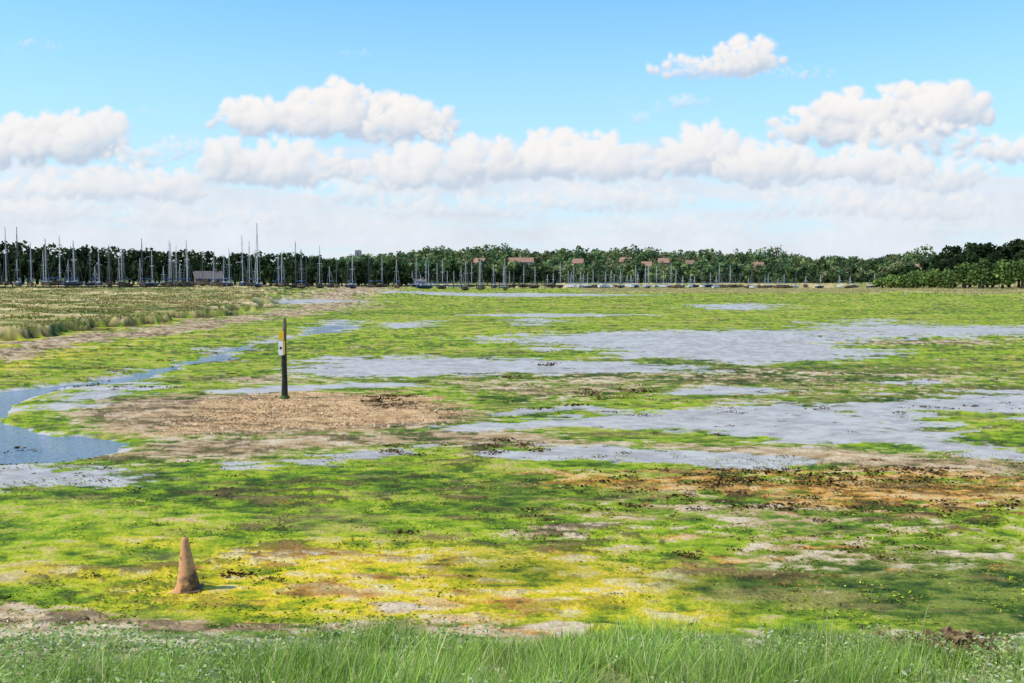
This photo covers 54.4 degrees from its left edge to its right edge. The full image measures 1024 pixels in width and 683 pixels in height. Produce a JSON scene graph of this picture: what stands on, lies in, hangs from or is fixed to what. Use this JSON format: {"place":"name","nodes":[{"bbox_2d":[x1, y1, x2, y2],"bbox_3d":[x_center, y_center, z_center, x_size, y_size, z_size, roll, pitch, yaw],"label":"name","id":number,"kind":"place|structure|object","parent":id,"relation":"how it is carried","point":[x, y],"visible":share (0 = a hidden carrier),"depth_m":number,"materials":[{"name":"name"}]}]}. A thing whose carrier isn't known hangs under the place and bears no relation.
{"place":"outdoors","nodes":[
{"label":"outdoors","id":0,"kind":"place"},
{"bbox_2d":[0,320,364,464],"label":"water","id":1,"kind":"structure","parent":0,"point":[58,449],"depth_m":25.15,"materials":[{"name":"blue liquid"}]},
{"bbox_2d":[0,260,1023,682],"bbox_3d":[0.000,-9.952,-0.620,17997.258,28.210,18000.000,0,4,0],"label":"ground","id":2,"kind":"structure","parent":0,"point":[436,346],"depth_m":21.89,"materials":[{"name":"green plant"}]},
{"bbox_2d":[3,227,9,284],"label":"sailboat","id":3,"kind":"object","parent":2,"relation":"on","point":[6,282],"visible":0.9,"depth_m":283.35,"materials":[{"name":"grey metal"}]},
{"bbox_2d":[13,227,23,285],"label":"sailboat","id":4,"kind":"object","parent":2,"relation":"on","point":[17,283],"visible":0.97,"depth_m":300.60,"materials":[{"name":"grey metal"}]},
{"bbox_2d":[28,242,34,285],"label":"sailboat","id":5,"kind":"object","parent":2,"relation":"on","point":[31,283],"visible":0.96,"depth_m":288.79,"materials":[{"name":"grey metal"}]},
{"bbox_2d":[40,241,49,285],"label":"sailboat","id":6,"kind":"object","parent":2,"relation":"on","point":[46,283],"visible":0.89,"depth_m":292.10,"materials":[{"name":"grey metal"}]},
{"bbox_2d":[41,238,52,285],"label":"sailboat","id":7,"kind":"object","parent":2,"relation":"on","point":[46,271],"visible":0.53,"depth_m":309.68,"materials":[{"name":"grey metal"}]},
{"bbox_2d":[48,235,67,284],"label":"sailboat","id":8,"kind":"object","parent":2,"relation":"on","point":[56,282],"visible":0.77,"depth_m":299.75,"materials":[{"name":"grey metal"}]},
{"bbox_2d":[61,241,83,285],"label":"sailboat","id":9,"kind":"object","parent":2,"relation":"on","point":[70,283],"visible":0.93,"depth_m":290.25,"materials":[{"name":"grey metal"}]},
{"bbox_2d":[71,242,79,281],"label":"sailboat","id":10,"kind":"object","parent":2,"relation":"on","point":[74,266],"visible":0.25,"depth_m":300.36,"materials":[{"name":"grey metal"}]},
{"bbox_2d":[84,248,95,285],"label":"sailboat","id":11,"kind":"object","parent":2,"relation":"on","point":[90,283],"visible":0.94,"depth_m":314.84,"materials":[{"name":"grey metal"}]},
{"bbox_2d":[95,250,102,285],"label":"sailboat","id":12,"kind":"object","parent":2,"relation":"on","point":[99,283],"visible":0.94,"depth_m":293.91,"materials":[{"name":"grey metal"}]},
{"bbox_2d":[105,245,113,285],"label":"sailboat","id":13,"kind":"object","parent":2,"relation":"on","point":[108,283],"visible":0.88,"depth_m":290.65,"materials":[{"name":"grey metal"}]},
{"bbox_2d":[115,248,126,284],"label":"sailboat","id":14,"kind":"object","parent":2,"relation":"on","point":[121,268],"visible":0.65,"depth_m":318.99,"materials":[{"name":"grey metal"}]},
{"bbox_2d":[118,250,133,285],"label":"sailboat","id":15,"kind":"object","parent":2,"relation":"on","point":[123,284],"visible":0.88,"depth_m":304.05,"materials":[{"name":"grey metal"}]},
{"bbox_2d":[137,239,146,285],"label":"sailboat","id":16,"kind":"object","parent":2,"relation":"on","point":[140,282],"visible":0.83,"depth_m":315.90,"materials":[{"name":"grey metal"}]},
{"bbox_2d":[0,285,285,328],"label":"marsh grass","id":17,"kind":"structure","parent":2,"relation":"on","point":[128,310],"depth_m":131.60,"materials":[{"name":"green plant"}]},
{"bbox_2d":[143,251,158,285],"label":"sailboat","id":18,"kind":"object","parent":2,"relation":"on","point":[152,283],"visible":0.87,"depth_m":305.21,"materials":[{"name":"grey metal"}]},
{"bbox_2d":[159,244,175,285],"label":"sailboat","id":19,"kind":"object","parent":2,"relation":"on","point":[161,284],"visible":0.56,"depth_m":317.27,"materials":[{"name":"grey metal"}]},
{"bbox_2d":[166,242,174,285],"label":"sailboat","id":20,"kind":"object","parent":2,"relation":"on","point":[171,282],"visible":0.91,"depth_m":295.67,"materials":[{"name":"grey metal"}]},
{"bbox_2d":[173,252,178,285],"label":"sailboat","id":21,"kind":"object","parent":2,"relation":"on","point":[176,281],"visible":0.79,"depth_m":323.41,"materials":[{"name":"grey metal"}]},
{"bbox_2d":[176,255,195,285],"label":"sailboat","id":22,"kind":"object","parent":2,"relation":"on","point":[181,284],"visible":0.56,"depth_m":318.29,"materials":[{"name":"grey metal"}]},
{"bbox_2d":[172,536,203,593],"bbox_3d":[-4.143,2.852,12.670,0.350,0.750,0.340,-3,5,-8],"label":"traffic cone","id":23,"kind":"object","parent":2,"relation":"on","point":[188,582],"visible":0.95,"depth_m":12.59,"materials":[{"name":"orange plastic"}]},
{"bbox_2d":[182,243,194,285],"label":"sailboat","id":24,"kind":"object","parent":2,"relation":"on","point":[187,282],"visible":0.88,"depth_m":285.49,"materials":[{"name":"grey metal"}]},
{"bbox_2d":[196,257,206,285],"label":"sailboat","id":25,"kind":"object","parent":2,"relation":"on","point":[203,282],"visible":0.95,"depth_m":311.37,"materials":[{"name":"grey metal"}]},
{"bbox_2d":[192,279,222,284],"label":"walls","id":26,"kind":"structure","parent":2,"relation":"on","point":[197,280],"depth_m":373.97,"materials":[{"name":"red brick"}]},
{"bbox_2d":[192,271,223,278],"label":"roof","id":27,"kind":"structure","parent":26,"relation":"on","point":[206,273],"depth_m":375.26,"materials":[{"name":"grey stone"}]},
{"bbox_2d":[210,251,222,285],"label":"sailboat","id":28,"kind":"object","parent":2,"relation":"on","point":[214,282],"visible":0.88,"depth_m":304.59,"materials":[{"name":"grey metal"}]},
{"bbox_2d":[219,256,228,285],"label":"sailboat","id":29,"kind":"object","parent":2,"relation":"on","point":[223,282],"visible":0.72,"depth_m":329.61,"materials":[{"name":"grey metal"}]},
{"bbox_2d":[226,255,233,285],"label":"sailboat","id":30,"kind":"object","parent":2,"relation":"on","point":[229,283],"visible":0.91,"depth_m":320.46,"materials":[{"name":"grey metal"}]},
{"bbox_2d":[239,236,246,285],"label":"sailboat","id":31,"kind":"object","parent":2,"relation":"on","point":[242,283],"visible":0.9,"depth_m":311.93,"materials":[{"name":"grey metal"}]},
{"bbox_2d":[246,247,255,285],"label":"sailboat","id":32,"kind":"object","parent":2,"relation":"on","point":[249,283],"visible":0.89,"depth_m":315.85,"materials":[{"name":"grey metal"}]},
{"bbox_2d":[254,223,262,287],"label":"sailboat","id":33,"kind":"object","parent":2,"relation":"on","point":[257,284],"visible":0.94,"depth_m":269.95,"materials":[{"name":"grey metal"}]},
{"bbox_2d":[272,253,280,286],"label":"sailboat","id":34,"kind":"object","parent":2,"relation":"on","point":[276,276],"visible":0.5,"depth_m":321.85,"materials":[{"name":"grey metal"}]},
{"bbox_2d":[0,240,559,286],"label":"tree line","id":35,"kind":"object","parent":2,"relation":"on","point":[267,268],"visible":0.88,"depth_m":387.57,"materials":[{"name":"green plant"}]},
{"bbox_2d":[0,282,562,288],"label":"jetty","id":36,"kind":"object","parent":2,"relation":"on","point":[293,285],"visible":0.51,"depth_m":284.53,"materials":[{"name":"black wood"}]},
{"bbox_2d":[278,253,286,286],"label":"sailboat","id":37,"kind":"object","parent":2,"relation":"on","point":[282,284],"visible":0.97,"depth_m":293.04,"materials":[{"name":"grey metal"}]},
{"bbox_2d":[278,318,289,398],"bbox_3d":[-7.520,0.734,32.901,0.416,3.020,0.438,0,4,0],"label":"marker post","id":38,"kind":"object","parent":2,"relation":"on","point":[282,336],"visible":0.94,"depth_m":32.80,"materials":[{"name":"black wood"}]},
{"bbox_2d":[289,242,302,287],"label":"sailboat","id":39,"kind":"object","parent":2,"relation":"on","point":[295,268],"visible":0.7,"depth_m":334.04,"materials":[{"name":"grey metal"}]},
{"bbox_2d":[297,249,305,288],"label":"sailboat","id":40,"kind":"object","parent":2,"relation":"on","point":[301,286],"visible":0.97,"depth_m":312.93,"materials":[{"name":"grey metal"}]},
{"bbox_2d":[156,393,466,435],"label":"gravel","id":41,"kind":"structure","parent":2,"relation":"on","point":[322,415],"depth_m":29.07,"materials":[{"name":"brown gravel"}]},
{"bbox_2d":[316,246,324,287],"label":"sailboat","id":42,"kind":"object","parent":2,"relation":"on","point":[318,285],"visible":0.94,"depth_m":316.95,"materials":[{"name":"grey metal"}]},
{"bbox_2d":[326,266,333,287],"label":"sailboat","id":43,"kind":"object","parent":2,"relation":"on","point":[329,273],"visible":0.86,"depth_m":345.87,"materials":[{"name":"grey metal"}]},
{"bbox_2d":[334,258,338,287],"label":"sailboat","id":44,"kind":"object","parent":2,"relation":"on","point":[336,285],"visible":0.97,"depth_m":334.56,"materials":[{"name":"grey metal"}]},
{"bbox_2d":[348,255,357,288],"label":"sailboat","id":45,"kind":"object","parent":2,"relation":"on","point":[352,286],"visible":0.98,"depth_m":306.63,"materials":[{"name":"grey metal"}]},
{"bbox_2d":[355,250,361,259],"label":"church tower","id":46,"kind":"structure","parent":2,"relation":"on","point":[358,253],"depth_m":883.83,"materials":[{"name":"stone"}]},
{"bbox_2d":[365,259,375,286],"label":"sailboat","id":47,"kind":"object","parent":2,"relation":"on","point":[369,285],"visible":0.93,"depth_m":352.75,"materials":[{"name":"grey metal"}]},
{"bbox_2d":[375,255,387,286],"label":"sailboat","id":48,"kind":"object","parent":2,"relation":"on","point":[381,285],"visible":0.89,"depth_m":356.87,"materials":[{"name":"grey metal"}]},
{"bbox_2d":[393,259,401,287],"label":"sailboat","id":49,"kind":"object","parent":2,"relation":"on","point":[396,285],"visible":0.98,"depth_m":333.59,"materials":[{"name":"grey metal"}]},
{"bbox_2d":[413,277,426,283],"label":"boat shed","id":50,"kind":"object","parent":2,"relation":"on","point":[422,280],"visible":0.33,"depth_m":515.65,"materials":[{"name":"grey stone"}]},
{"bbox_2d":[416,259,432,288],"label":"sailboat","id":51,"kind":"object","parent":2,"relation":"on","point":[424,286],"visible":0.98,"depth_m":332.97,"materials":[{"name":"grey metal"}]},
{"bbox_2d":[424,264,435,284],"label":"sailboat","id":52,"kind":"object","parent":2,"relation":"on","point":[428,276],"visible":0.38,"depth_m":477.97,"materials":[{"name":"grey metal"}]},
{"bbox_2d":[436,260,445,288],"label":"sailboat","id":53,"kind":"object","parent":2,"relation":"on","point":[442,286],"visible":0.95,"depth_m":354.39,"materials":[{"name":"grey metal"}]},
{"bbox_2d":[461,260,468,289],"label":"sailboat","id":54,"kind":"object","parent":2,"relation":"on","point":[464,288],"visible":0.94,"depth_m":341.20,"materials":[{"name":"grey metal"}]},
{"bbox_2d":[467,262,474,286],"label":"sailboat","id":55,"kind":"object","parent":2,"relation":"on","point":[471,277],"visible":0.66,"depth_m":495.89,"materials":[{"name":"grey metal"}]},
{"bbox_2d":[477,262,483,286],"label":"sailboat","id":56,"kind":"object","parent":2,"relation":"on","point":[479,276],"visible":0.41,"depth_m":485.33,"materials":[{"name":"grey metal"}]},
{"bbox_2d":[477,258,485,289],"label":"sailboat","id":57,"kind":"object","parent":2,"relation":"on","point":[480,288],"visible":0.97,"depth_m":379.49,"materials":[{"name":"grey metal"}]},
{"bbox_2d":[492,265,497,287],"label":"sailboat","id":58,"kind":"object","parent":2,"relation":"on","point":[493,279],"visible":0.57,"depth_m":444.67,"materials":[{"name":"grey metal"}]},
{"bbox_2d":[497,265,506,287],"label":"sailboat","id":59,"kind":"object","parent":2,"relation":"on","point":[503,279],"visible":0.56,"depth_m":457.80,"materials":[{"name":"grey metal"}]},
{"bbox_2d":[504,271,513,287],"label":"sailboat","id":60,"kind":"object","parent":2,"relation":"on","point":[509,281],"visible":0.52,"depth_m":468.15,"materials":[{"name":"grey metal"}]},
{"bbox_2d":[0,616,1023,682],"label":"sea purslane","id":61,"kind":"object","parent":2,"relation":"on","point":[52,636],"visible":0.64,"depth_m":9.37,"materials":[{"name":"green plant"}]},
{"bbox_2d":[0,326,1023,624],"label":"seaweed","id":62,"kind":"object","parent":2,"relation":"on","point":[706,482],"visible":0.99,"depth_m":19.29,"materials":[{"name":"plant"}]},
{"bbox_2d":[0,454,1023,627],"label":"algae tufts","id":63,"kind":"object","parent":2,"relation":"on","point":[506,540],"visible":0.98,"depth_m":15.00,"materials":[{"name":"green plant"}]},
{"bbox_2d":[555,262,562,287],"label":"sailboat","id":64,"kind":"object","parent":2,"relation":"on","point":[560,278],"visible":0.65,"depth_m":458.83,"materials":[{"name":"plastic"}]},
{"bbox_2d":[583,273,593,287],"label":"sailboat","id":65,"kind":"object","parent":2,"relation":"on","point":[588,286],"visible":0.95,"depth_m":447.65,"materials":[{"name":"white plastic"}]},
{"bbox_2d":[289,272,888,283],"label":"shore scrub","id":66,"kind":"object","parent":2,"relation":"on","point":[832,278],"visible":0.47,"depth_m":562.20,"materials":[{"name":"green plant"}]},
{"bbox_2d":[245,243,950,282],"bbox_3d":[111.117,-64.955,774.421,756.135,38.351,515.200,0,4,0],"label":"distant trees","id":67,"kind":"object","parent":2,"relation":"on","point":[596,260],"visible":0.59,"depth_m":730.00,"materials":[{"name":"green plant"}]},
{"bbox_2d":[598,272,609,287],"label":"sailboat","id":68,"kind":"object","parent":2,"relation":"on","point":[605,285],"visible":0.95,"depth_m":447.19,"materials":[{"name":"white plastic"}]},
{"bbox_2d":[617,270,622,287],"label":"sailboat","id":69,"kind":"object","parent":2,"relation":"on","point":[620,286],"visible":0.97,"depth_m":442.35,"materials":[{"name":"grey metal"}]},
{"bbox_2d":[632,265,638,287],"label":"sailboat","id":70,"kind":"object","parent":2,"relation":"on","point":[636,285],"visible":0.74,"depth_m":461.60,"materials":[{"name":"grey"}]},
{"bbox_2d":[643,266,647,287],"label":"sailboat","id":71,"kind":"object","parent":2,"relation":"on","point":[644,285],"visible":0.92,"depth_m":464.63,"materials":[{"name":"grey metal"}]},
{"bbox_2d":[646,266,650,287],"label":"sailboat","id":72,"kind":"object","parent":2,"relation":"on","point":[648,286],"visible":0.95,"depth_m":437.54,"materials":[{"name":"grey metal"}]},
{"bbox_2d":[652,266,658,287],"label":"sailboat","id":73,"kind":"object","parent":2,"relation":"on","point":[656,285],"visible":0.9,"depth_m":480.96,"materials":[{"name":"white glass"}]},
{"bbox_2d":[660,272,668,286],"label":"sailboat","id":74,"kind":"object","parent":2,"relation":"on","point":[663,285],"visible":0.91,"depth_m":476.21,"materials":[{"name":"white glass"}]},
{"bbox_2d":[670,268,683,287],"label":"sailboat","id":75,"kind":"object","parent":2,"relation":"on","point":[675,286],"visible":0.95,"depth_m":444.01,"materials":[{"name":"plastic"}]},
{"bbox_2d":[687,276,698,287],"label":"sailboat","id":76,"kind":"object","parent":2,"relation":"on","point":[694,285],"visible":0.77,"depth_m":477.94,"materials":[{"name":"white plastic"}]},
{"bbox_2d":[704,273,715,287],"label":"sailboat","id":77,"kind":"object","parent":2,"relation":"on","point":[708,285],"visible":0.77,"depth_m":476.73,"materials":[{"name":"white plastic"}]},
{"bbox_2d":[711,276,718,287],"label":"sailboat","id":78,"kind":"object","parent":2,"relation":"on","point":[716,286],"visible":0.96,"depth_m":432.92,"materials":[{"name":"white glass"}]},
{"bbox_2d":[717,274,728,287],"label":"sailboat","id":79,"kind":"object","parent":2,"relation":"on","point":[722,286],"visible":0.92,"depth_m":461.76,"materials":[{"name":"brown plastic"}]},
{"bbox_2d":[729,277,738,287],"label":"sailboat","id":80,"kind":"object","parent":2,"relation":"on","point":[734,286],"visible":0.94,"depth_m":466.48,"materials":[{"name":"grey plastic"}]},
{"bbox_2d":[773,278,785,287],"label":"sailboat","id":81,"kind":"object","parent":2,"relation":"on","point":[778,286],"visible":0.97,"depth_m":440.34,"materials":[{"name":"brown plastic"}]},
{"bbox_2d":[582,284,1023,293],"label":"reed bed","id":82,"kind":"object","parent":2,"relation":"on","point":[825,289],"visible":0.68,"depth_m":333.08,"materials":[{"name":"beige plant"}]},
{"bbox_2d":[815,275,823,287],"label":"sailboat","id":83,"kind":"object","parent":2,"relation":"on","point":[820,285],"visible":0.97,"depth_m":444.10,"materials":[{"name":"white glass"}]},
{"bbox_2d":[712,575,1017,669],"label":"seed stalks","id":84,"kind":"object","parent":2,"relation":"on","point":[857,625],"visible":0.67,"depth_m":9.55,"materials":[{"name":"green plant"}]},
{"bbox_2d":[862,626,1021,659],"bbox_3d":[4.299,3.025,9.904,1.819,0.406,1.208,0,4,0],"label":"dead weed pile","id":85,"kind":"object","parent":2,"relation":"on","point":[970,635],"visible":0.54,"depth_m":9.82,"materials":[{"name":"brown plant"}]},
{"bbox_2d":[872,257,1023,288],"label":"willow bushes","id":86,"kind":"object","parent":2,"relation":"on","point":[1008,274],"visible":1,"depth_m":312.20,"materials":[{"name":"green plant"}]},
{"bbox_2d":[887,238,1023,287],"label":"oak trees","id":87,"kind":"object","parent":2,"relation":"on","point":[1013,250],"visible":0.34,"depth_m":341.35,"materials":[{"name":"green plant"}]},
{"bbox_2d":[0,34,1023,265],"bbox_3d":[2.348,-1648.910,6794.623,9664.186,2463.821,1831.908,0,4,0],"label":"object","id":88,"kind":"structure","parent":0,"point":[899,191],"depth_m":7435.54,"materials":[{"name":"white"}]},
{"bbox_2d":[0,604,1023,682],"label":"foreground grass","id":89,"kind":"structure","parent":0,"point":[675,659],"depth_m":8.07,"materials":[{"name":"green plant"}]},
{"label":"walls","id":90,"kind":"object","parent":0,"visible":0},
{"bbox_2d":[508,257,533,262],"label":"roof","id":91,"kind":"structure","parent":90,"relation":"on","point":[524,259],"depth_m":785.60,"materials":[{"name":"ceramic"}]},
{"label":"walls","id":92,"kind":"object","parent":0,"visible":0},
{"bbox_2d":[472,258,486,262],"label":"roof","id":93,"kind":"structure","parent":92,"relation":"on","point":[477,260],"depth_m":766.13,"materials":[{"name":"ceramic"}]},
{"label":"walls","id":94,"kind":"object","parent":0,"visible":0},
{"bbox_2d":[658,258,670,262],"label":"roof","id":95,"kind":"structure","parent":94,"relation":"on","point":[665,260],"depth_m":786.66,"materials":[{"name":"ceramic"}]},
{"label":"walls","id":96,"kind":"object","parent":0,"visible":0},
{"bbox_2d":[752,262,763,267],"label":"roof","id":97,"kind":"structure","parent":96,"relation":"on","point":[759,263],"depth_m":734.47,"materials":[{"name":"ceramic"}]},
{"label":"walls","id":98,"kind":"object","parent":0,"visible":0},
{"bbox_2d":[619,257,631,261],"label":"roof","id":99,"kind":"structure","parent":98,"relation":"on","point":[621,259],"depth_m":800.78,"materials":[{"name":"ceramic"}]},
{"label":"walls","id":100,"kind":"object","parent":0,"visible":0},
{"bbox_2d":[683,260,694,263],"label":"roof","id":101,"kind":"structure","parent":100,"relation":"on","point":[690,261],"depth_m":754.41,"materials":[{"name":"ceramic"}]},
{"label":"walls","id":102,"kind":"object","parent":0,"visible":0},
{"bbox_2d":[572,259,583,263],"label":"roof","id":103,"kind":"structure","parent":102,"relation":"on","point":[577,261],"depth_m":783.46,"materials":[{"name":"ceramic"}]},
{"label":"walls","id":104,"kind":"object","parent":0,"visible":0},
{"bbox_2d":[641,261,651,266],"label":"roof","id":105,"kind":"structure","parent":104,"relation":"on","point":[647,263],"depth_m":739.34,"materials":[{"name":"ceramic"}]}
]}

